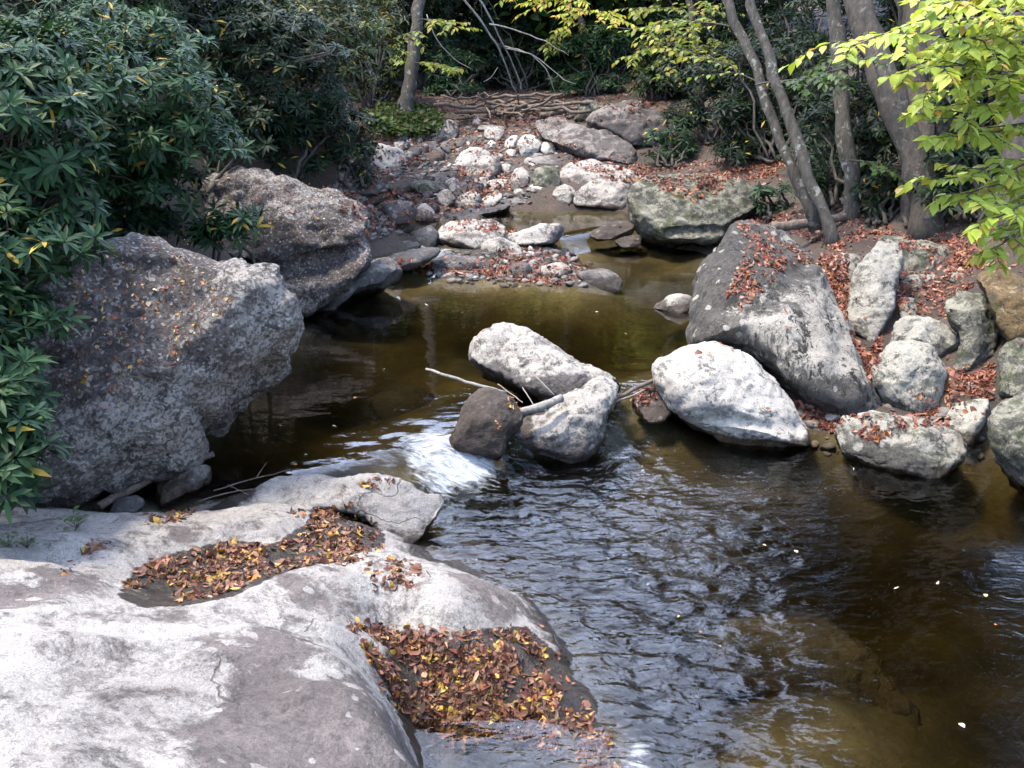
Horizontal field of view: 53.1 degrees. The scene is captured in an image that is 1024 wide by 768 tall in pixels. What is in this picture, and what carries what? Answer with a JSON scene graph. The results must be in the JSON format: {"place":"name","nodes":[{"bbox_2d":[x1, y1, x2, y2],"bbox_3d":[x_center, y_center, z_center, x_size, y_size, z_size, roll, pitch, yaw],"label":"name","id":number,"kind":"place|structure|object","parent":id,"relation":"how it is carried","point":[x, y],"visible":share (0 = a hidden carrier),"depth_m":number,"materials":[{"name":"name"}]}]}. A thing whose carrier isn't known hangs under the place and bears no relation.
{"place":"outdoors","nodes":[
{"label":"outdoors","id":0,"kind":"place"},
{"bbox_2d":[4,0,1023,767],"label":"ground","id":1,"kind":"structure","parent":0,"point":[864,544],"depth_m":7.65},
{"bbox_2d":[0,183,121,526],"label":"rhododendron bush","id":2,"kind":"object","parent":1,"relation":"on","point":[24,417],"visible":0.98,"depth_m":5.37,"materials":[{"name":"green plant"}]},
{"bbox_2d":[0,16,146,306],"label":"rhododendron bush","id":3,"kind":"object","parent":1,"relation":"on","point":[39,78],"visible":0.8,"depth_m":6.15,"materials":[{"name":"green plant"}]},
{"bbox_2d":[35,190,200,245],"bbox_3d":[-3.298,-1.229,8.343,1.703,0.762,1.018,-9,22,-24],"label":"rhododendron bush","id":4,"kind":"object","parent":1,"relation":"on","point":[123,222],"visible":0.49,"depth_m":8.31,"materials":[{"name":"green plant"}]},
{"bbox_2d":[0,0,254,220],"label":"rhododendron bush","id":5,"kind":"object","parent":1,"relation":"on","point":[150,144],"visible":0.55,"depth_m":8.05,"materials":[{"name":"green plant"}]},
{"bbox_2d":[0,0,280,62],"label":"rhododendron bush","id":6,"kind":"object","parent":1,"relation":"on","point":[20,8],"visible":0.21,"depth_m":10.48,"materials":[{"name":"green plant"}]},
{"bbox_2d":[0,232,304,508],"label":"boulder","id":7,"kind":"object","parent":1,"relation":"on","point":[232,362],"visible":0.77,"depth_m":6.14,"materials":[{"name":"stone"}]},
{"bbox_2d":[62,177,545,436],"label":"fallen leaves","id":8,"kind":"object","parent":7,"relation":"on","point":[83,381],"visible":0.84,"depth_m":6.14,"materials":[{"name":"brown plant"}]},
{"bbox_2d":[183,197,271,264],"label":"rhododendron bush","id":9,"kind":"object","parent":1,"relation":"on","point":[206,232],"visible":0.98,"depth_m":8.23,"materials":[{"name":"green plant"}]},
{"bbox_2d":[200,136,258,197],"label":"rhododendron bush","id":10,"kind":"object","parent":1,"relation":"on","point":[218,176],"visible":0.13,"depth_m":10.36,"materials":[{"name":"green plant"}]},
{"bbox_2d":[124,0,377,158],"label":"rhododendron bush","id":11,"kind":"object","parent":1,"relation":"on","point":[265,58],"visible":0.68,"depth_m":11.12,"materials":[{"name":"green plant"}]},
{"bbox_2d":[201,165,371,318],"bbox_3d":[-2.372,-1.431,10.530,2.079,1.576,1.394,5,20,12],"label":"boulder","id":12,"kind":"object","parent":1,"relation":"on","point":[320,270],"visible":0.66,"depth_m":10.09,"materials":[{"name":"stone"}]},
{"bbox_2d":[257,111,353,179],"bbox_3d":[-2.526,-2.685,11.582,1.488,0.777,1.104,0,20,0],"label":"rhododendron bush","id":13,"kind":"object","parent":1,"relation":"on","point":[319,162],"visible":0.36,"depth_m":11.40,"materials":[{"name":"green plant"}]},
{"bbox_2d":[199,473,444,543],"bbox_3d":[-1.206,0.794,6.540,1.521,0.476,0.538,2,20,5],"label":"flat rock","id":14,"kind":"object","parent":1,"relation":"on","point":[406,510],"visible":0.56,"depth_m":6.40,"materials":[{"name":"stone"}]},
{"bbox_2d":[232,0,411,159],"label":"rhododendron bush","id":15,"kind":"object","parent":1,"relation":"on","point":[340,17],"visible":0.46,"depth_m":13.56,"materials":[{"name":"green plant"}]},
{"bbox_2d":[0,475,698,767],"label":"bedrock ledge","id":16,"kind":"object","parent":1,"relation":"on","point":[101,666],"visible":0.69,"depth_m":4.71,"materials":[{"name":"stone"}]},
{"bbox_2d":[107,495,144,512],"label":"rock","id":17,"kind":"object","parent":16,"relation":"on","point":[133,504],"visible":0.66,"depth_m":6.18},
{"bbox_2d":[155,464,211,507],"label":"rock","id":18,"kind":"object","parent":16,"relation":"on","point":[192,481],"visible":0.91,"depth_m":6.40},
{"bbox_2d":[97,451,214,509],"bbox_3d":[-2.234,0.588,6.432,0.114,0.144,0.794,18,27,41],"label":"log","id":19,"kind":"object","parent":18,"relation":"on","point":[109,500],"visible":0.59,"depth_m":6.29,"materials":[{"name":"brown wood"}]},
{"bbox_2d":[60,477,626,767],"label":"fallen leaves","id":20,"kind":"object","parent":16,"relation":"on","point":[529,731],"visible":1,"depth_m":4.89,"materials":[{"name":"brown plant"}]},
{"bbox_2d":[320,125,383,190],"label":"rhododendron bush","id":21,"kind":"object","parent":1,"relation":"on","point":[362,176],"visible":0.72,"depth_m":11.93,"materials":[{"name":"green plant"}]},
{"bbox_2d":[303,257,401,325],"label":"rock","id":22,"kind":"object","parent":1,"relation":"on","point":[378,276],"visible":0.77,"depth_m":10.65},
{"bbox_2d":[241,0,481,118],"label":"slim tree","id":23,"kind":"object","parent":1,"relation":"on","point":[408,89],"visible":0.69,"depth_m":18.72,"materials":[{"name":"grey plant"}]},
{"bbox_2d":[344,0,409,108],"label":"rhododendron bush","id":24,"kind":"object","parent":1,"relation":"on","point":[390,70],"visible":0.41,"depth_m":19.08,"materials":[{"name":"green plant"}]},
{"bbox_2d":[362,324,413,337],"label":"sunken stone","id":25,"kind":"object","parent":1,"relation":"on","point":[387,331],"visible":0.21,"depth_m":10.58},
{"bbox_2d":[371,143,407,168],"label":"rock","id":26,"kind":"object","parent":1,"relation":"on","point":[385,161],"visible":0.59,"depth_m":15.49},
{"bbox_2d":[381,200,417,225],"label":"rock","id":27,"kind":"object","parent":1,"relation":"on","point":[391,208],"visible":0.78,"depth_m":12.26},
{"bbox_2d":[370,384,434,419],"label":"sunken stone","id":28,"kind":"object","parent":1,"relation":"on","point":[397,401],"visible":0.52,"depth_m":8.77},
{"bbox_2d":[363,97,446,138],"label":"ground cover","id":29,"kind":"object","parent":1,"relation":"on","point":[388,122],"visible":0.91,"depth_m":18.10,"materials":[{"name":"green plant"}]},
{"bbox_2d":[389,247,440,271],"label":"flat rock","id":30,"kind":"object","parent":1,"relation":"on","point":[420,256],"visible":0.77,"depth_m":11.50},
{"bbox_2d":[408,180,438,193],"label":"rock","id":31,"kind":"object","parent":1,"relation":"on","point":[423,186],"visible":0.75,"depth_m":14.91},
{"bbox_2d":[383,0,464,87],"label":"rhododendron bush","id":32,"kind":"object","parent":1,"relation":"on","point":[448,39],"visible":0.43,"depth_m":21.81,"materials":[{"name":"green plant"}]},
{"bbox_2d":[411,225,438,246],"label":"rock","id":33,"kind":"object","parent":1,"relation":"on","point":[427,236],"visible":0.69,"depth_m":12.22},
{"bbox_2d":[436,119,458,141],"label":"rock","id":34,"kind":"object","parent":1,"relation":"on","point":[445,135],"visible":0.81,"depth_m":18.01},
{"bbox_2d":[419,44,488,97],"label":"rhododendron bush","id":35,"kind":"object","parent":1,"relation":"on","point":[442,84],"visible":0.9,"depth_m":20.95,"materials":[{"name":"green plant"}]},
{"bbox_2d":[430,254,485,274],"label":"rock","id":36,"kind":"object","parent":1,"relation":"on","point":[439,264],"visible":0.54,"depth_m":11.73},
{"bbox_2d":[438,219,506,249],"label":"rock","id":37,"kind":"object","parent":1,"relation":"on","point":[474,239],"visible":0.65,"depth_m":12.26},
{"bbox_2d":[455,147,490,166],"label":"rock","id":38,"kind":"object","parent":1,"relation":"on","point":[468,159],"visible":0.51,"depth_m":16.00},
{"bbox_2d":[444,203,510,220],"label":"flat rock","id":39,"kind":"object","parent":1,"relation":"on","point":[494,211],"visible":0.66,"depth_m":14.09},
{"bbox_2d":[395,0,568,61],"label":"rhododendron bush","id":40,"kind":"object","parent":1,"relation":"on","point":[460,15],"visible":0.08,"depth_m":26.28,"materials":[{"name":"green plant"}]},
{"bbox_2d":[467,155,501,178],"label":"rock","id":41,"kind":"object","parent":1,"relation":"on","point":[494,165],"visible":0.63,"depth_m":15.38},
{"bbox_2d":[426,0,574,94],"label":"dead branch","id":42,"kind":"object","parent":1,"relation":"on","point":[486,29],"visible":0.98,"depth_m":19.56,"materials":[{"name":"grey wood"}]},
{"bbox_2d":[481,237,521,254],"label":"rock","id":43,"kind":"object","parent":1,"relation":"on","point":[492,246],"visible":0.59,"depth_m":12.10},
{"bbox_2d":[341,84,681,285],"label":"fallen leaves","id":44,"kind":"object","parent":1,"relation":"on","point":[639,173],"visible":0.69,"depth_m":14.94,"materials":[{"name":"brown plant"}]},
{"bbox_2d":[448,0,575,92],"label":"rhododendron bush","id":45,"kind":"object","parent":1,"relation":"on","point":[539,72],"visible":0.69,"depth_m":23.04,"materials":[{"name":"green plant"}]},
{"bbox_2d":[516,134,540,155],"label":"rock","id":46,"kind":"object","parent":1,"relation":"on","point":[524,149],"visible":0.84,"depth_m":16.29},
{"bbox_2d":[505,223,563,246],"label":"rock","id":47,"kind":"object","parent":1,"relation":"on","point":[544,234],"visible":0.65,"depth_m":12.44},
{"bbox_2d":[529,184,542,189],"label":"rock","id":48,"kind":"object","parent":1,"relation":"on","point":[537,187],"visible":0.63,"depth_m":14.73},
{"bbox_2d":[468,322,620,408],"bbox_3d":[0.250,-0.098,8.233,1.214,0.733,0.830,10,22,26],"label":"boulder","id":49,"kind":"object","parent":1,"relation":"on","point":[512,357],"visible":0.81,"depth_m":8.01,"materials":[{"name":"stone"}]},
{"bbox_2d":[531,165,560,186],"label":"rock","id":50,"kind":"object","parent":1,"relation":"on","point":[545,176],"visible":0.84,"depth_m":14.77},
{"bbox_2d":[536,262,572,278],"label":"rock","id":51,"kind":"object","parent":1,"relation":"on","point":[560,272],"visible":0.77,"depth_m":11.46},
{"bbox_2d":[431,0,679,88],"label":"maple tree","id":52,"kind":"object","parent":1,"relation":"on","point":[564,9],"visible":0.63,"depth_m":22.45,"materials":[{"name":"yellow plant"}]},
{"bbox_2d":[501,376,618,471],"bbox_3d":[0.358,0.334,7.839,0.944,0.802,0.879,0,20,0],"label":"boulder","id":53,"kind":"object","parent":1,"relation":"on","point":[568,434],"visible":0.83,"depth_m":7.49,"materials":[{"name":"stone"}]},
{"bbox_2d":[520,394,563,414],"bbox_3d":[0.211,0.159,7.407,0.346,0.124,0.093,-7,21,-19],"label":"log","id":54,"kind":"object","parent":53,"relation":"on","point":[546,404],"visible":0.86,"depth_m":7.38,"materials":[{"name":"grey wood"}]},
{"bbox_2d":[122,6,1022,415],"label":"leaf litter","id":55,"kind":"object","parent":1,"relation":"on","point":[696,352],"visible":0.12,"depth_m":13.32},
{"bbox_2d":[535,117,636,163],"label":"flat rock","id":56,"kind":"object","parent":1,"relation":"on","point":[603,144],"visible":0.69,"depth_m":16.17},
{"bbox_2d":[547,19,635,96],"bbox_3d":[1.640,-6.699,21.117,1.900,1.599,1.643,0,20,0],"label":"rhododendron bush","id":57,"kind":"object","parent":1,"relation":"on","point":[601,74],"visible":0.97,"depth_m":20.85,"materials":[{"name":"green plant"}]},
{"bbox_2d":[560,159,638,184],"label":"rock","id":58,"kind":"object","parent":1,"relation":"on","point":[571,171],"visible":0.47,"depth_m":15.09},
{"bbox_2d":[578,268,622,291],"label":"rock","id":59,"kind":"object","parent":1,"relation":"on","point":[605,279],"visible":0.84,"depth_m":11.26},
{"bbox_2d":[573,179,630,210],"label":"rock","id":60,"kind":"object","parent":1,"relation":"on","point":[594,195],"visible":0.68,"depth_m":14.42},
{"bbox_2d":[550,0,667,87],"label":"tree","id":61,"kind":"object","parent":1,"relation":"on","point":[625,65],"visible":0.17,"depth_m":22.93,"materials":[{"name":"green plant"}]},
{"bbox_2d":[586,100,669,146],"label":"rock","id":62,"kind":"object","parent":1,"relation":"on","point":[631,131],"visible":0.66,"depth_m":16.59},
{"bbox_2d":[626,36,689,101],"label":"rhododendron bush","id":63,"kind":"object","parent":1,"relation":"on","point":[651,93],"visible":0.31,"depth_m":19.80,"materials":[{"name":"green plant"}]},
{"bbox_2d":[333,106,984,459],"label":"gravel","id":64,"kind":"structure","parent":1,"relation":"on","point":[825,448],"depth_m":11.99,"materials":[{"name":"gravel"}]},
{"bbox_2d":[495,0,826,110],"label":"yellowing tree","id":65,"kind":"object","parent":1,"relation":"on","point":[706,6],"visible":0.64,"depth_m":17.34,"materials":[{"name":"yellow plant"}]},
{"bbox_2d":[641,116,700,168],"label":"rhododendron bush","id":66,"kind":"object","parent":1,"relation":"on","point":[686,147],"visible":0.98,"depth_m":15.69,"materials":[{"name":"green plant"}]},
{"bbox_2d":[626,172,756,248],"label":"boulder","id":67,"kind":"object","parent":1,"relation":"on","point":[657,218],"visible":0.81,"depth_m":12.75,"materials":[{"name":"stone"}]},
{"bbox_2d":[636,0,754,100],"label":"tree","id":68,"kind":"object","parent":1,"relation":"on","point":[680,65],"visible":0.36,"depth_m":19.10,"materials":[{"name":"green plant"}]},
{"bbox_2d":[658,46,759,144],"bbox_3d":[3.215,-4.632,16.351,1.820,1.468,1.476,0,20,0],"label":"rhododendron bush","id":69,"kind":"object","parent":1,"relation":"on","point":[696,114],"visible":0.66,"depth_m":16.11,"materials":[{"name":"green plant"}]},
{"bbox_2d":[691,733,742,760],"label":"sunken stone","id":70,"kind":"object","parent":1,"relation":"on","point":[706,749],"visible":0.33,"depth_m":5.10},
{"bbox_2d":[651,341,811,452],"bbox_3d":[1.724,0.150,8.165,1.256,0.977,1.140,0,20,0],"label":"boulder","id":71,"kind":"object","parent":1,"relation":"on","point":[725,395],"visible":0.88,"depth_m":7.73,"materials":[{"name":"stone"}]},
{"bbox_2d":[618,0,857,245],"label":"leaning tree","id":72,"kind":"object","parent":1,"relation":"on","point":[807,189],"visible":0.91,"depth_m":10.94,"materials":[{"name":"grey plant"}]},
{"bbox_2d":[705,93,778,167],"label":"rhododendron bush","id":73,"kind":"object","parent":1,"relation":"on","point":[721,122],"visible":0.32,"depth_m":14.96,"materials":[{"name":"green plant"}]},
{"bbox_2d":[708,31,832,167],"bbox_3d":[3.861,-4.156,14.877,2.053,1.847,1.684,0,20,0],"label":"rhododendron bush","id":74,"kind":"object","parent":1,"relation":"on","point":[767,150],"visible":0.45,"depth_m":14.74,"materials":[{"name":"green plant"}]},
{"bbox_2d":[746,180,794,220],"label":"rhododendron bush","id":75,"kind":"object","parent":1,"relation":"on","point":[770,207],"visible":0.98,"depth_m":12.78,"materials":[{"name":"green plant"}]},
{"bbox_2d":[702,0,859,121],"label":"tree","id":76,"kind":"object","parent":1,"relation":"on","point":[740,5],"visible":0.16,"depth_m":16.25,"materials":[{"name":"green plant"}]},
{"bbox_2d":[685,219,881,415],"bbox_3d":[2.261,-0.537,8.907,1.606,1.504,2.195,0,20,0],"label":"boulder","id":77,"kind":"object","parent":1,"relation":"on","point":[811,356],"visible":0.85,"depth_m":8.30,"materials":[{"name":"stone"}]},
{"bbox_2d":[771,213,846,230],"bbox_3d":[3.266,-1.756,11.068,0.997,0.171,0.163,-5,21,-13],"label":"log","id":78,"kind":"object","parent":1,"relation":"on","point":[797,224],"visible":0.7,"depth_m":10.97,"materials":[{"name":"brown wood"}]},
{"bbox_2d":[703,611,922,731],"bbox_3d":[1.787,1.774,5.922,1.270,0.765,0.881,19,27,41],"label":"sunken stone","id":79,"kind":"object","parent":1,"relation":"on","point":[766,654],"visible":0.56,"depth_m":5.74,"materials":[{"name":"stone"}]},
{"bbox_2d":[783,144,843,209],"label":"rhododendron bush","id":80,"kind":"object","parent":1,"relation":"on","point":[815,163],"visible":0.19,"depth_m":12.26,"materials":[{"name":"green plant"}]},
{"bbox_2d":[613,154,1019,442],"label":"fallen leaves","id":81,"kind":"object","parent":1,"relation":"on","point":[983,389],"visible":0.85,"depth_m":9.28,"materials":[{"name":"red plant"}]},
{"bbox_2d":[773,0,897,167],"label":"rhododendron bush","id":82,"kind":"object","parent":1,"relation":"on","point":[810,41],"visible":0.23,"depth_m":13.40,"materials":[{"name":"green plant"}]},
{"bbox_2d":[788,0,900,221],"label":"straight tree","id":83,"kind":"object","parent":1,"relation":"on","point":[846,150],"visible":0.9,"depth_m":11.13,"materials":[{"name":"grey plant"}]},
{"bbox_2d":[790,80,899,206],"bbox_3d":[4.037,-2.764,11.725,1.443,1.394,1.420,18,26,40],"label":"rhododendron bush","id":84,"kind":"object","parent":1,"relation":"on","point":[836,178],"visible":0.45,"depth_m":11.71,"materials":[{"name":"green plant"}]},
{"bbox_2d":[845,239,904,341],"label":"rock","id":85,"kind":"object","parent":1,"relation":"on","point":[877,272],"visible":0.85,"depth_m":9.11,"materials":[{"name":"stone"}]},
{"bbox_2d":[845,168,907,227],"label":"rhododendron bush","id":86,"kind":"object","parent":1,"relation":"on","point":[872,206],"visible":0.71,"depth_m":10.90,"materials":[{"name":"green plant"}]},
{"bbox_2d":[834,410,966,487],"bbox_3d":[2.893,0.502,7.571,0.974,0.591,0.773,0,20,0],"label":"rock","id":87,"kind":"object","parent":1,"relation":"on","point":[921,457],"visible":0.96,"depth_m":7.38,"materials":[{"name":"stone"}]},
{"bbox_2d":[778,0,1023,276],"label":"yellow green tree","id":88,"kind":"object","parent":1,"relation":"on","point":[971,52],"visible":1,"depth_m":4.40,"materials":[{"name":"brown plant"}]},
{"bbox_2d":[843,0,958,239],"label":"forked tree","id":89,"kind":"object","parent":1,"relation":"on","point":[892,106],"visible":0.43,"depth_m":10.43,"materials":[{"name":"brown plant"}]},
{"bbox_2d":[894,0,909,222],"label":"tree","id":90,"kind":"object","parent":1,"relation":"on","point":[905,201],"visible":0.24,"depth_m":10.77,"materials":[{"name":"grey plant"}]},
{"bbox_2d":[871,339,947,412],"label":"rock","id":91,"kind":"object","parent":1,"relation":"on","point":[905,367],"visible":0.79,"depth_m":8.09,"materials":[{"name":"stone"}]},
{"bbox_2d":[875,235,949,273],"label":"rock","id":92,"kind":"object","parent":1,"relation":"on","point":[913,258],"visible":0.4,"depth_m":9.77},
{"bbox_2d":[889,315,959,357],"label":"rock","id":93,"kind":"object","parent":1,"relation":"on","point":[942,338],"visible":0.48,"depth_m":8.46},
{"bbox_2d":[850,0,1003,152],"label":"rhododendron bush","id":94,"kind":"object","parent":1,"relation":"on","point":[887,27],"visible":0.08,"depth_m":11.81,"materials":[{"name":"green plant"}]},
{"bbox_2d":[855,31,1004,206],"bbox_3d":[4.574,-2.896,11.026,1.861,1.827,1.555,0,20,0],"label":"rhododendron bush","id":95,"kind":"object","parent":1,"relation":"on","point":[888,166],"visible":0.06,"depth_m":10.88,"materials":[{"name":"green plant"}]},
{"bbox_2d":[909,82,1001,222],"bbox_3d":[4.721,-2.370,10.195,1.600,1.507,1.381,0,20,0],"label":"rhododendron bush","id":96,"kind":"object","parent":1,"relation":"on","point":[965,152],"visible":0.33,"depth_m":9.99,"materials":[{"name":"green plant"}]},
{"bbox_2d":[944,398,990,450],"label":"rock","id":97,"kind":"object","parent":1,"relation":"on","point":[968,427],"visible":0.81,"depth_m":7.85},
{"bbox_2d":[929,0,1005,189],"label":"rhododendron bush","id":98,"kind":"object","parent":1,"relation":"on","point":[984,102],"visible":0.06,"depth_m":10.47,"materials":[{"name":"green plant"}]},
{"bbox_2d":[944,291,998,371],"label":"rock","id":99,"kind":"object","parent":1,"relation":"on","point":[970,317],"visible":0.79,"depth_m":8.24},
{"bbox_2d":[946,549,999,592],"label":"sunken stone","id":100,"kind":"object","parent":1,"relation":"on","point":[976,570],"visible":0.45,"depth_m":7.08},
{"bbox_2d":[976,268,1023,341],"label":"rock","id":101,"kind":"object","parent":1,"relation":"on","point":[1003,293],"visible":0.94,"depth_m":8.10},
{"bbox_2d":[987,391,1023,497],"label":"boulder","id":102,"kind":"object","parent":1,"relation":"on","point":[1005,425],"visible":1,"depth_m":6.98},
{"bbox_2d":[993,1,1023,240],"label":"dark tree","id":103,"kind":"object","parent":1,"relation":"on","point":[1015,153],"visible":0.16,"depth_m":9.43,"materials":[{"name":"brown plant"}]},
{"bbox_2d":[997,337,1023,398],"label":"rock","id":104,"kind":"object","parent":1,"relation":"on","point":[1010,370],"visible":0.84,"depth_m":7.91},
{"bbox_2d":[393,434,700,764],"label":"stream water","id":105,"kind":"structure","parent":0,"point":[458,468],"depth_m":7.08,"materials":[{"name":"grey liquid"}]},
{"bbox_2d":[449,387,522,461],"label":"rock","id":106,"kind":"object","parent":105,"relation":"in","point":[475,429],"visible":0.97,"depth_m":7.14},
{"bbox_2d":[552,184,574,203],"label":"rock","id":107,"kind":"object","parent":105,"relation":"in","point":[563,193],"visible":0.88,"depth_m":14.54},
{"bbox_2d":[589,221,634,241],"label":"rock","id":108,"kind":"object","parent":105,"relation":"in","point":[610,231],"visible":0.97,"depth_m":12.93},
{"bbox_2d":[632,386,671,423],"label":"rock","id":109,"kind":"object","parent":105,"relation":"in","point":[656,411],"visible":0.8,"depth_m":7.95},
{"bbox_2d":[653,293,691,318],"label":"rock","id":110,"kind":"object","parent":105,"relation":"in","point":[675,306],"visible":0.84,"depth_m":10.28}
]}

